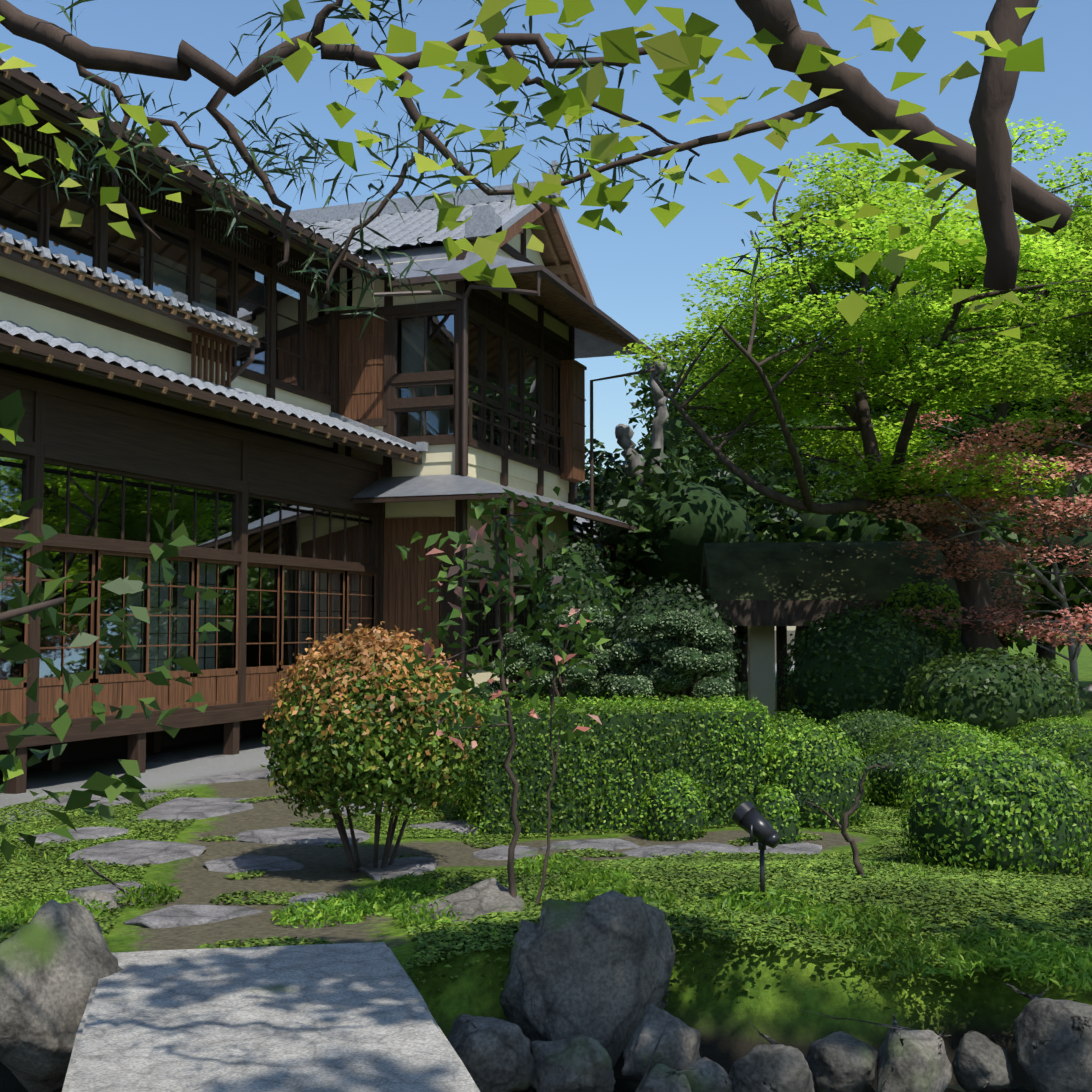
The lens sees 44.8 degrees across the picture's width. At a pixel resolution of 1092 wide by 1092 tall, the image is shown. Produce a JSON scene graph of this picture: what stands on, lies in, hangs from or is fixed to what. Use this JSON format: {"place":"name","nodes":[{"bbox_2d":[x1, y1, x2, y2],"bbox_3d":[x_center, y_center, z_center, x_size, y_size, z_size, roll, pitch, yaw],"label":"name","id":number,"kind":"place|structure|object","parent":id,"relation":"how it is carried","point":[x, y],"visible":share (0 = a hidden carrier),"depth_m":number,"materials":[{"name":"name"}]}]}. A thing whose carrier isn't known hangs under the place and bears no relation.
{"place":"outdoors","nodes":[
{"label":"outdoors","id":0,"kind":"place"},
{"bbox_2d":[0,15,183,894],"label":"leaves","id":1,"kind":"object","parent":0,"point":[11,112],"visible":0.98,"depth_m":2.54,"materials":[{"name":"green plant"}]},
{"bbox_2d":[0,390,232,861],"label":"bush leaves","id":2,"kind":"object","parent":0,"point":[112,787],"visible":1,"depth_m":2.74,"materials":[{"name":"green plant"}]},
{"bbox_2d":[0,90,655,793],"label":"framing","id":3,"kind":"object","parent":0,"point":[74,244],"depth_m":17.71,"materials":[{"name":"brown wood"}]},
{"bbox_2d":[3,123,344,682],"bbox_3d":[-4.729,-1.353,15.446,3.065,6.540,21.770,-1,-4,20],"label":"house shoji","id":4,"kind":"object","parent":3,"relation":"attached to","point":[9,136],"visible":0.02,"depth_m":16.64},
{"bbox_2d":[0,197,592,725],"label":"wood panels","id":5,"kind":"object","parent":3,"relation":"attached to","point":[408,583],"visible":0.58,"depth_m":18.73,"materials":[{"name":"brown wood"}]},
{"bbox_2d":[0,160,596,452],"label":"roof tiles","id":6,"kind":"object","parent":3,"relation":"attached to","point":[485,221],"visible":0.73,"depth_m":20.83,"materials":[{"name":"tile"}]},
{"bbox_2d":[0,71,646,550],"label":"roof rafters","id":7,"kind":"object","parent":3,"relation":"attached to","point":[554,299],"depth_m":21.84,"materials":[{"name":"wood"}]},
{"bbox_2d":[0,59,656,749],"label":"wooden beams","id":8,"kind":"structure","parent":3,"relation":"attached to","point":[96,429],"depth_m":16.01,"materials":[{"name":"brown wood"}]},
{"bbox_2d":[0,71,660,700],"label":"house gutters","id":9,"kind":"object","parent":3,"relation":"attached to","point":[258,215],"visible":0.67,"depth_m":18.89,"materials":[{"name":"metal"}]},
{"bbox_2d":[352,246,637,523],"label":"metal roof","id":10,"kind":"structure","parent":3,"relation":"attached to","point":[587,345],"depth_m":20.48,"materials":[{"name":"metal"}]},
{"bbox_2d":[0,0,817,343],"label":"leaves","id":11,"kind":"object","parent":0,"point":[314,144],"depth_m":3.39,"materials":[{"name":"green plant"}]},
{"bbox_2d":[474,631,555,705],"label":"shrub","id":12,"kind":"object","parent":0,"point":[498,686],"visible":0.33,"depth_m":16.27,"materials":[{"name":"plant"}]},
{"bbox_2d":[0,0,1072,621],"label":"maple branches","id":13,"kind":"object","parent":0,"point":[998,182],"visible":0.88,"depth_m":1.79,"materials":[{"name":"brown wood"}]},
{"bbox_2d":[275,0,1059,338],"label":"leaves","id":14,"kind":"object","parent":13,"relation":"attached to","point":[675,56],"visible":0.96,"depth_m":1.64,"materials":[{"name":"green plant"}]},
{"bbox_2d":[0,630,1091,1091],"bbox_3d":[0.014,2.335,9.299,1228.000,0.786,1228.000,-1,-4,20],"label":"ground","id":15,"kind":"structure","parent":0,"point":[722,1024],"depth_m":6.49,"materials":[{"name":"green plant"}]},
{"bbox_2d":[18,827,128,844],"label":"stepping stone","id":16,"kind":"object","parent":15,"relation":"on","point":[89,832],"visible":0.44,"depth_m":10.02,"materials":[{"name":"stone"}]},
{"bbox_2d":[75,856,137,911],"bbox_3d":[-2.390,2.108,7.638,0.949,0.628,0.430,-1,-4,8],"label":"rock","id":17,"kind":"object","parent":15,"relation":"on","point":[104,897],"visible":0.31,"depth_m":7.62,"materials":[{"name":"stone"}]},
{"bbox_2d":[38,787,190,806],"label":"stepping stone","id":18,"kind":"object","parent":15,"relation":"on","point":[64,801],"visible":0.12,"depth_m":12.23,"materials":[{"name":"stone"}]},
{"bbox_2d":[67,839,206,866],"bbox_3d":[-2.916,2.248,9.401,0.960,0.194,1.001,2,-4,-25],"label":"stepping stone","id":19,"kind":"object","parent":15,"relation":"on","point":[131,852],"visible":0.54,"depth_m":9.30,"materials":[{"name":"stone"}]},
{"bbox_2d":[146,752,225,761],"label":"stepping stone","id":20,"kind":"object","parent":15,"relation":"on","point":[172,757],"visible":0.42,"depth_m":16.32,"materials":[{"name":"stone"}]},
{"bbox_2d":[129,797,253,822],"bbox_3d":[-3.026,2.372,11.510,1.359,0.200,1.755,-1,-4,20],"label":"stepping stone","id":21,"kind":"object","parent":15,"relation":"on","point":[183,808],"visible":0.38,"depth_m":11.45,"materials":[{"name":"stone"}]},
{"bbox_2d":[123,904,264,927],"bbox_3d":[-1.878,2.122,7.352,0.898,0.195,0.593,1,-4,-14],"label":"stepping stone","id":22,"kind":"object","parent":15,"relation":"on","point":[176,916],"visible":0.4,"depth_m":7.24,"materials":[{"name":"stone"}]},
{"bbox_2d":[202,855,303,872],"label":"stepping stone","id":23,"kind":"object","parent":15,"relation":"on","point":[242,863],"visible":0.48,"depth_m":8.92,"materials":[{"name":"stone"}]},
{"bbox_2d":[62,942,479,1091],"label":"stone slab","id":24,"kind":"structure","parent":15,"relation":"on","point":[350,1017],"depth_m":4.72,"materials":[{"name":"grey stone"}]},
{"bbox_2d":[0,268,576,772],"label":"wooden trim","id":25,"kind":"structure","parent":15,"relation":"on","point":[92,748],"depth_m":18.31,"materials":[{"name":"wood"}]},
{"bbox_2d":[0,57,394,276],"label":"roof","id":26,"kind":"structure","parent":25,"relation":"on","point":[381,270],"depth_m":15.74,"materials":[{"name":"tile"}]},
{"bbox_2d":[0,320,417,451],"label":"roof","id":27,"kind":"structure","parent":25,"relation":"on","point":[12,328],"depth_m":15.41,"materials":[{"name":"tile"}]},
{"bbox_2d":[303,200,520,251],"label":"roof tiles","id":28,"kind":"structure","parent":25,"relation":"on","point":[395,229],"depth_m":22.44,"materials":[{"name":"tile"}]},
{"bbox_2d":[233,827,370,844],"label":"stepping stone","id":29,"kind":"object","parent":15,"relation":"on","point":[301,836],"visible":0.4,"depth_m":10.03,"materials":[{"name":"stone"}]},
{"bbox_2d":[260,643,484,872],"bbox_3d":[-1.149,1.400,8.704,1.431,1.562,1.443,-1,-4,20],"label":"ball shrub","id":30,"kind":"object","parent":15,"relation":"on","point":[301,773],"depth_m":8.27,"materials":[{"name":"green plant"}]},
{"bbox_2d":[261,621,483,760],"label":"ball shrub leaves","id":31,"kind":"object","parent":30,"relation":"on","point":[377,638],"visible":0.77,"depth_m":8.41,"materials":[{"name":"orange plant"}]},
{"bbox_2d":[357,856,436,880],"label":"stepping stone","id":32,"kind":"object","parent":15,"relation":"on","point":[402,866],"visible":0.31,"depth_m":8.59,"materials":[{"name":"stone"}]},
{"bbox_2d":[398,820,481,833],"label":"stepping stone","id":33,"kind":"object","parent":15,"relation":"on","point":[459,826],"visible":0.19,"depth_m":10.51,"materials":[{"name":"stone"}]},
{"bbox_2d":[401,878,524,923],"bbox_3d":[-0.387,2.041,6.787,1.944,0.602,0.756,3,-4,-36],"label":"flat rock","id":34,"kind":"object","parent":15,"relation":"on","point":[485,896],"visible":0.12,"depth_m":6.75,"materials":[{"name":"stone"}]},
{"bbox_2d":[472,845,538,859],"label":"stepping stone","id":35,"kind":"object","parent":15,"relation":"on","point":[500,852],"visible":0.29,"depth_m":9.39,"materials":[{"name":"stone"}]},
{"bbox_2d":[395,486,632,905],"bbox_3d":[-0.190,0.842,6.892,1.035,2.302,1.363,-1,-4,20],"label":"sapling","id":36,"kind":"object","parent":15,"relation":"on","point":[555,639],"depth_m":6.91,"materials":[{"name":"green plant"}]},
{"bbox_2d":[0,822,1090,1002],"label":"grass","id":37,"kind":"structure","parent":15,"relation":"on","point":[731,919],"depth_m":7.34,"materials":[{"name":"green plant"}]},
{"bbox_2d":[0,788,1091,1015],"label":"ground cover","id":38,"kind":"object","parent":15,"relation":"on","point":[696,866],"visible":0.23,"depth_m":7.34,"materials":[{"name":"green plant"}]},
{"bbox_2d":[0,852,1091,991],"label":"ground tufts","id":39,"kind":"object","parent":15,"relation":"on","point":[354,909],"visible":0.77,"depth_m":6.37,"materials":[{"name":"green plant"}]},
{"bbox_2d":[528,1035,615,1091],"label":"rock","id":40,"kind":"object","parent":15,"relation":"on","point":[579,1063],"visible":1,"depth_m":5.16,"materials":[{"name":"stone"}]},
{"bbox_2d":[533,555,619,702],"bbox_3d":[0.453,1.679,19.437,1.368,3.183,1.267,-1,-4,20],"label":"dark shrub","id":41,"kind":"object","parent":15,"relation":"on","point":[603,599],"visible":0.15,"depth_m":19.11,"materials":[{"name":"plant"}]},
{"bbox_2d":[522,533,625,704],"bbox_3d":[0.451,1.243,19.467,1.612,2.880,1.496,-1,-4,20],"label":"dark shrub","id":42,"kind":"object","parent":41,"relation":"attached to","point":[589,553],"visible":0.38,"depth_m":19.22,"materials":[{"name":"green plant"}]},
{"bbox_2d":[540,838,640,850],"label":"stepping stone","id":43,"kind":"object","parent":15,"relation":"on","point":[610,844],"visible":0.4,"depth_m":9.55,"materials":[{"name":"stone"}]},
{"bbox_2d":[515,890,675,1068],"bbox_3d":[0.231,1.893,5.719,0.764,0.816,0.416,2,-4,-23],"label":"rock","id":44,"kind":"object","parent":15,"relation":"on","point":[599,968],"visible":0.79,"depth_m":5.56,"materials":[{"name":"grey stone"}]},
{"bbox_2d":[577,438,626,503],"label":"tree leaves","id":45,"kind":"object","parent":15,"relation":"on","point":[599,468],"visible":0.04,"depth_m":41.95,"materials":[{"name":"plant"}]},
{"bbox_2d":[450,691,781,835],"bbox_3d":[0.531,1.849,11.177,2.926,1.230,2.510,-1,-4,20],"label":"hedge","id":46,"kind":"object","parent":15,"relation":"on","point":[639,782],"depth_m":10.57,"materials":[{"name":"green plant"}]},
{"bbox_2d":[616,366,668,601],"bbox_3d":[1.981,-0.768,26.928,1.094,5.882,0.669,-1,-4,9],"label":"pollard trunk","id":47,"kind":"object","parent":15,"relation":"on","point":[626,444],"visible":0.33,"depth_m":26.77,"materials":[{"name":"grey plant"}]},
{"bbox_2d":[622,1004,700,1079],"bbox_3d":[0.469,2.032,5.339,0.317,0.342,0.244,-1,-4,20],"label":"rock","id":48,"kind":"object","parent":15,"relation":"on","point":[678,1047],"visible":0.71,"depth_m":5.27,"materials":[{"name":"stone"}]},
{"bbox_2d":[600,612,734,699],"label":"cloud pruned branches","id":49,"kind":"object","parent":15,"relation":"on","point":[645,624],"visible":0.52,"depth_m":14.59,"materials":[{"name":"plant"}]},
{"bbox_2d":[597,610,738,703],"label":"cloud-pruned leaves","id":50,"kind":"object","parent":49,"relation":"attached to","point":[613,690],"visible":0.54,"depth_m":14.60,"materials":[{"name":"green plant"}]},
{"bbox_2d":[635,1021,705,1091],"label":"rock","id":51,"kind":"object","parent":15,"relation":"on","point":[659,1077],"visible":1,"depth_m":5.00,"materials":[{"name":"stone"}]},
{"bbox_2d":[597,576,746,705],"bbox_3d":[1.666,1.735,18.035,1.764,2.154,1.622,-1,-4,20],"label":"dark shrub","id":52,"kind":"object","parent":15,"relation":"on","point":[649,607],"visible":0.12,"depth_m":17.72,"materials":[{"name":"plant"}]},
{"bbox_2d":[639,769,710,841],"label":"mound shrub","id":53,"kind":"object","parent":15,"relation":"on","point":[691,819],"visible":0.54,"depth_m":10.00,"materials":[{"name":"plant"}]},
{"bbox_2d":[622,842,752,857],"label":"stepping stone","id":54,"kind":"object","parent":15,"relation":"on","point":[661,850],"visible":0.4,"depth_m":9.17,"materials":[{"name":"stone"}]},
{"bbox_2d":[624,328,832,681],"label":"tree leaves","id":55,"kind":"object","parent":15,"relation":"on","point":[667,382],"depth_m":39.07,"materials":[{"name":"plant"}]},
{"bbox_2d":[732,801,780,907],"bbox_3d":[1.044,1.547,6.551,0.256,0.556,0.150,-3,-4,36],"label":"garden spotlight","id":56,"kind":"object","parent":15,"relation":"on","point":[749,818],"visible":0.75,"depth_m":6.52,"materials":[{"name":"black metal"}]},
{"bbox_2d":[748,626,774,721],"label":"gate posts","id":57,"kind":"object","parent":15,"relation":"on","point":[761,663],"visible":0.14,"depth_m":22.62,"materials":[{"name":"wood"}]},
{"bbox_2d":[729,1018,814,1091],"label":"rock","id":58,"kind":"object","parent":15,"relation":"on","point":[774,1066],"visible":0.98,"depth_m":5.01,"materials":[{"name":"stone"}]},
{"bbox_2d":[753,784,802,843],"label":"mound shrub","id":59,"kind":"object","parent":15,"relation":"on","point":[785,831],"visible":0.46,"depth_m":9.57,"materials":[{"name":"plant"}]},
{"bbox_2d":[740,841,821,854],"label":"stepping stone","id":60,"kind":"object","parent":15,"relation":"on","point":[801,847],"visible":0.25,"depth_m":9.35,"materials":[{"name":"stone"}]},
{"bbox_2d":[765,704,820,768],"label":"shrub leaves","id":61,"kind":"object","parent":15,"relation":"on","point":[783,718],"depth_m":12.38,"materials":[{"name":"plant"}]},
{"bbox_2d":[776,626,818,716],"bbox_3d":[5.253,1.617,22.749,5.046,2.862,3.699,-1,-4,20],"label":"post","id":62,"kind":"object","parent":15,"relation":"on","point":[781,636],"depth_m":22.69,"materials":[{"name":"wood"}]},
{"bbox_2d":[699,540,1021,604],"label":"roof","id":63,"kind":"structure","parent":62,"relation":"on","point":[876,570],"depth_m":22.12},
{"bbox_2d":[711,600,1023,625],"bbox_3d":[5.253,1.167,22.776,5.039,0.420,2.520,0,-4,2],"label":"roof eave","id":64,"kind":"object","parent":63,"relation":"attached to","point":[770,612],"visible":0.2,"depth_m":21.55,"materials":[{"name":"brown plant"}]},
{"bbox_2d":[765,730,862,827],"bbox_3d":[2.191,2.022,10.876,0.817,1.011,0.745,-1,-4,20],"label":"shrub","id":65,"kind":"object","parent":15,"relation":"on","point":[831,795],"visible":0.33,"depth_m":10.57,"materials":[{"name":"plant"}]},
{"bbox_2d":[762,719,874,829],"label":"mound shrub leaves","id":66,"kind":"object","parent":65,"relation":"on","point":[838,736],"visible":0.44,"depth_m":10.65,"materials":[{"name":"green plant"}]},
{"bbox_2d":[614,117,1091,655],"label":"maple tree","id":67,"kind":"object","parent":15,"relation":"on","point":[824,267],"depth_m":18.72,"materials":[{"name":"green plant"}]},
{"bbox_2d":[786,752,940,875],"bbox_3d":[1.814,1.578,7.520,0.838,0.821,0.494,-1,-4,20],"label":"pine","id":68,"kind":"object","parent":15,"relation":"on","point":[854,848],"depth_m":7.48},
{"bbox_2d":[776,601,956,730],"bbox_3d":[4.808,2.092,19.601,2.273,2.060,2.038,-1,-4,20],"label":"dark shrub","id":69,"kind":"object","parent":15,"relation":"on","point":[835,684],"visible":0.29,"depth_m":18.84,"materials":[{"name":"plant"}]},
{"bbox_2d":[833,713,913,765],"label":"mound shrub","id":70,"kind":"object","parent":15,"relation":"on","point":[850,733],"visible":0.12,"depth_m":14.91,"materials":[{"name":"plant"}]},
{"bbox_2d":[824,708,928,759],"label":"mound shrub leaves","id":71,"kind":"object","parent":70,"relation":"on","point":[841,719],"visible":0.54,"depth_m":14.95,"materials":[{"name":"green plant"}]},
{"bbox_2d":[798,1009,951,1091],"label":"rock","id":72,"kind":"object","parent":15,"relation":"on","point":[908,1060],"visible":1,"depth_m":5.11,"materials":[{"name":"stone"}]},
{"bbox_2d":[739,414,1056,569],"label":"tree leaves","id":73,"kind":"object","parent":15,"relation":"on","point":[1012,537],"depth_m":26.44,"materials":[{"name":"plant"}]},
{"bbox_2d":[877,577,966,661],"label":"shrub","id":74,"kind":"object","parent":15,"relation":"on","point":[960,648],"visible":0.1,"depth_m":20.87,"materials":[{"name":"plant"}]},
{"bbox_2d":[868,730,996,805],"bbox_3d":[3.732,2.171,12.370,1.410,0.902,1.217,-1,-4,20],"label":"mound shrub","id":75,"kind":"object","parent":15,"relation":"on","point":[898,780],"visible":0.23,"depth_m":12.06,"materials":[{"name":"plant"}]},
{"bbox_2d":[859,719,1022,808],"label":"shrub leaves","id":76,"kind":"object","parent":15,"relation":"on","point":[938,727],"visible":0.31,"depth_m":12.14,"materials":[{"name":"green plant"}]},
{"bbox_2d":[804,314,1091,507],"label":"tree leaves","id":77,"kind":"object","parent":15,"relation":"on","point":[959,435],"depth_m":31.19,"materials":[{"name":"plant"}]},
{"bbox_2d":[851,220,1068,670],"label":"tree leaves","id":78,"kind":"object","parent":15,"relation":"on","point":[913,293],"depth_m":37.20,"materials":[{"name":"plant"}]},
{"bbox_2d":[847,391,1091,723],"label":"red maple","id":79,"kind":"object","parent":15,"relation":"on","point":[1048,635],"depth_m":18.91,"materials":[{"name":"red plant"}]},
{"bbox_2d":[952,1030,1012,1091],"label":"rock","id":80,"kind":"object","parent":15,"relation":"on","point":[980,1062],"visible":1,"depth_m":5.31,"materials":[{"name":"stone"}]},
{"bbox_2d":[898,647,1086,740],"bbox_3d":[5.863,2.094,17.473,1.968,1.312,1.818,-1,-4,20],"label":"dark shrub","id":81,"kind":"object","parent":15,"relation":"on","point":[1014,708],"visible":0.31,"depth_m":16.77,"materials":[{"name":"plant"}]},
{"bbox_2d":[893,737,1091,877],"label":"mound shrub","id":82,"kind":"object","parent":15,"relation":"on","point":[976,841],"visible":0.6,"depth_m":7.95,"materials":[{"name":"plant"}]},
{"bbox_2d":[901,201,1091,489],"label":"tree leaves","id":83,"kind":"object","parent":15,"relation":"on","point":[1084,295],"depth_m":31.36,"materials":[{"name":"plant"}]},
{"bbox_2d":[949,207,1091,492],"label":"tree leaves","id":84,"kind":"object","parent":15,"relation":"on","point":[1084,415],"visible":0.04,"depth_m":28.95,"materials":[{"name":"plant"}]},
{"bbox_2d":[998,714,1091,757],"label":"shrub leaves","id":85,"kind":"object","parent":15,"relation":"on","point":[1029,726],"visible":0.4,"depth_m":14.20,"materials":[{"name":"green plant"}]},
{"bbox_2d":[999,474,1091,650],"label":"tree leaves","id":86,"kind":"object","parent":15,"relation":"on","point":[1070,581],"depth_m":25.33,"materials":[{"name":"plant"}]},
{"bbox_2d":[1013,723,1091,756],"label":"mound shrub","id":87,"kind":"object","parent":15,"relation":"on","point":[1045,732],"visible":0.12,"depth_m":14.15,"materials":[{"name":"plant"}]},
{"bbox_2d":[1063,744,1091,843],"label":"mound shrub","id":88,"kind":"object","parent":15,"relation":"on","point":[1081,756],"visible":0.15,"depth_m":9.08,"materials":[{"name":"plant"}]},
{"bbox_2d":[1052,728,1091,838],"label":"mound shrub leaves","id":89,"kind":"object","parent":88,"relation":"on","point":[1077,743],"visible":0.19,"depth_m":9.20,"materials":[{"name":"green plant"}]},
{"bbox_2d":[0,0,1091,630],"label":"sky","id":90,"kind":"structure","parent":0,"point":[638,278],"materials":[{"name":"blue"}]},
{"bbox_2d":[520,606,625,700],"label":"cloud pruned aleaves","id":91,"kind":"object","parent":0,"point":[595,678],"visible":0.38,"depth_m":15.24,"materials":[{"name":"green plant"}]},
{"bbox_2d":[522,608,619,699],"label":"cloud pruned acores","id":92,"kind":"object","parent":91,"relation":"on","point":[583,671],"visible":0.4,"depth_m":15.20,"materials":[{"name":"plant"}]},
{"bbox_2d":[576,420,777,651],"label":"tree leaves","id":93,"kind":"object","parent":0,"point":[668,445],"depth_m":31.94,"materials":[{"name":"plant"}]},
{"bbox_2d":[574,441,825,604],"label":"tree leaves","id":94,"kind":"object","parent":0,"point":[626,487],"depth_m":25.83,"materials":[{"name":"green plant"}]},
{"bbox_2d":[512,1078,1034,1091],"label":"pond water","id":95,"kind":"structure","parent":0,"point":[624,1085],"depth_m":5.57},
{"bbox_2d":[0,899,122,1091],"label":"rock","id":96,"kind":"object","parent":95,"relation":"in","point":[58,961],"visible":0.77,"depth_m":5.23,"materials":[{"name":"grey stone"}]},
{"bbox_2d":[446,1014,534,1091],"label":"rock","id":97,"kind":"object","parent":95,"relation":"on","point":[494,1054],"visible":0.73,"depth_m":5.20,"materials":[{"name":"stone"}]},
{"bbox_2d":[499,918,543,1050],"bbox_3d":[0.004,1.972,5.783,0.444,0.638,0.272,1,-4,-9],"label":"rock","id":98,"kind":"object","parent":95,"relation":"on","point":[509,1000],"visible":0.06,"depth_m":5.73,"materials":[{"name":"stone"}]},
{"bbox_2d":[683,1057,732,1091],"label":"rock","id":99,"kind":"object","parent":95,"relation":"on","point":[712,1076],"visible":0.88,"depth_m":5.07,"materials":[{"name":"stone"}]},
{"bbox_2d":[806,1031,877,1091],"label":"rock","id":100,"kind":"object","parent":95,"relation":"in","point":[839,1061],"visible":0.96,"depth_m":5.17,"materials":[{"name":"stone"}]},
{"bbox_2d":[1002,982,1091,1091],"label":"rock","id":101,"kind":"object","parent":95,"relation":"in","point":[1053,1037],"visible":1,"depth_m":5.14,"materials":[{"name":"stone"}]},
{"bbox_2d":[659,352,919,689],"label":"tree leaves","id":102,"kind":"object","parent":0,"point":[807,469],"depth_m":30.88,"materials":[{"name":"plant"}]},
{"bbox_2d":[952,444,1090,652],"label":"tree leaves","id":103,"kind":"object","parent":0,"point":[1020,644],"depth_m":27.69,"materials":[{"name":"plant"}]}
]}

